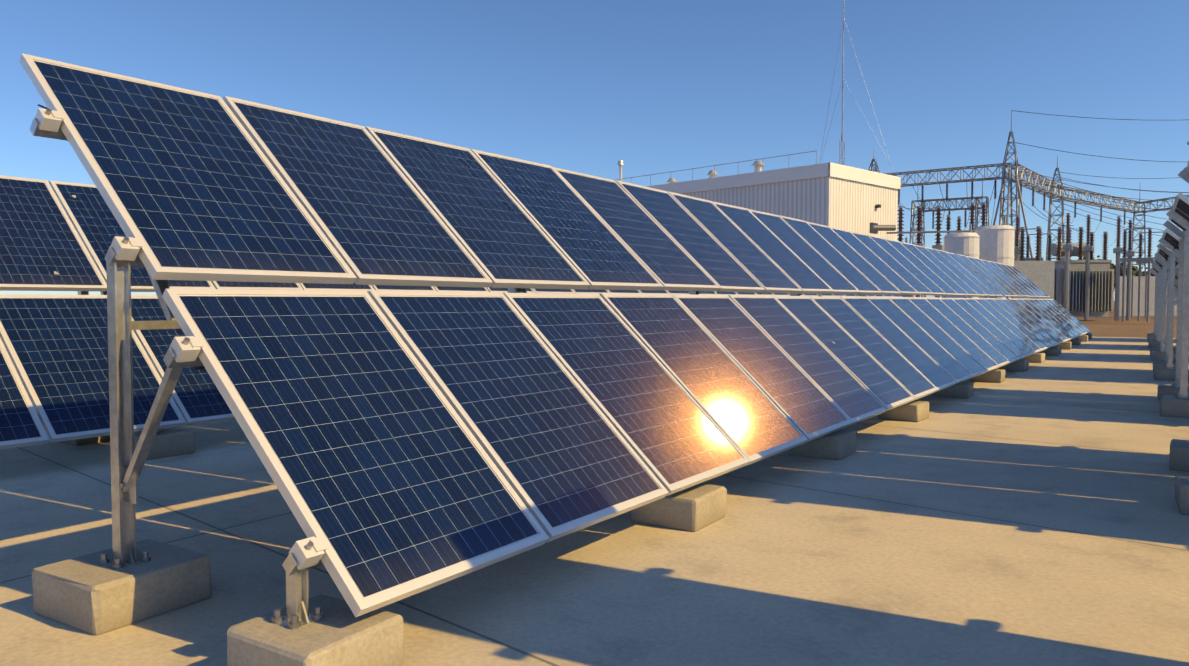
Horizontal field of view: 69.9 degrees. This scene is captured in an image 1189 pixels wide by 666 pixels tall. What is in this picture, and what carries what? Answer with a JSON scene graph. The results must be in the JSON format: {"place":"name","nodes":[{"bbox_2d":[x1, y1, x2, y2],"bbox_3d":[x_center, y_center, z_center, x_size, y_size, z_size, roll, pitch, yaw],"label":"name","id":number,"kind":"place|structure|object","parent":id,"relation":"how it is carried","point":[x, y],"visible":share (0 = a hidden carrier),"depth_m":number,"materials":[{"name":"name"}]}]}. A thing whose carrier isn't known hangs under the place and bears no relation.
{"place":"outdoors","nodes":[
{"label":"outdoors","id":0,"kind":"place"},
{"bbox_2d":[0,337,1188,665],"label":"concrete pavement","id":1,"kind":"structure","parent":0,"point":[1032,517],"depth_m":4.10,"materials":[{"name":"beige concrete"}]},
{"bbox_2d":[0,175,906,459],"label":"solar row","id":2,"kind":"object","parent":1,"relation":"on","point":[54,361],"visible":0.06,"depth_m":7.00,"materials":[{"name":"blue glass"}]},
{"bbox_2d":[19,53,1091,665],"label":"solar row","id":3,"kind":"object","parent":1,"relation":"on","point":[407,443],"visible":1,"depth_m":4.29,"materials":[{"name":"blue glass"}]},
{"bbox_2d":[1147,141,1188,514],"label":"solar row","id":4,"kind":"object","parent":1,"relation":"on","point":[1169,269],"visible":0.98,"depth_m":10.28,"materials":[{"name":"silver metal"}]},
{"bbox_2d":[0,0,1188,300],"label":"sky","id":5,"kind":"structure","parent":0,"point":[655,87],"materials":[{"name":"blue"}]},
{"bbox_2d":[616,0,900,295],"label":"white building","id":6,"kind":"structure","parent":0,"point":[844,197],"depth_m":49.62,"materials":[{"name":"white metal"}]},
{"bbox_2d":[1083,255,1122,273],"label":"tree","id":7,"kind":"object","parent":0,"point":[1098,256],"visible":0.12,"depth_m":225.85,"materials":[{"name":"green plant"}]},
{"bbox_2d":[1075,301,1176,337],"bbox_3d":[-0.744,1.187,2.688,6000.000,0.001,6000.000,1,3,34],"label":"ground","id":8,"kind":"structure","parent":0,"point":[1109,326],"depth_m":41.94,"materials":[{"name":"beige concrete"}]},
{"bbox_2d":[868,110,1188,321],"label":"substation","id":9,"kind":"object","parent":8,"relation":"on","point":[1080,287],"visible":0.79,"depth_m":53.01,"materials":[{"name":"silver metal"}]},
{"bbox_2d":[1119,275,1176,316],"bbox_3d":[43.194,-2.734,62.820,8.996,3.100,0.160,0,2,1],"label":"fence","id":10,"kind":"object","parent":8,"relation":"on","point":[1134,298],"visible":0.33,"depth_m":62.83,"materials":[{"name":"silver metal"}]},
{"bbox_2d":[1110,262,1143,286],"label":"tree","id":11,"kind":"object","parent":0,"point":[1134,270],"visible":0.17,"depth_m":221.47,"materials":[{"name":"green plant"}]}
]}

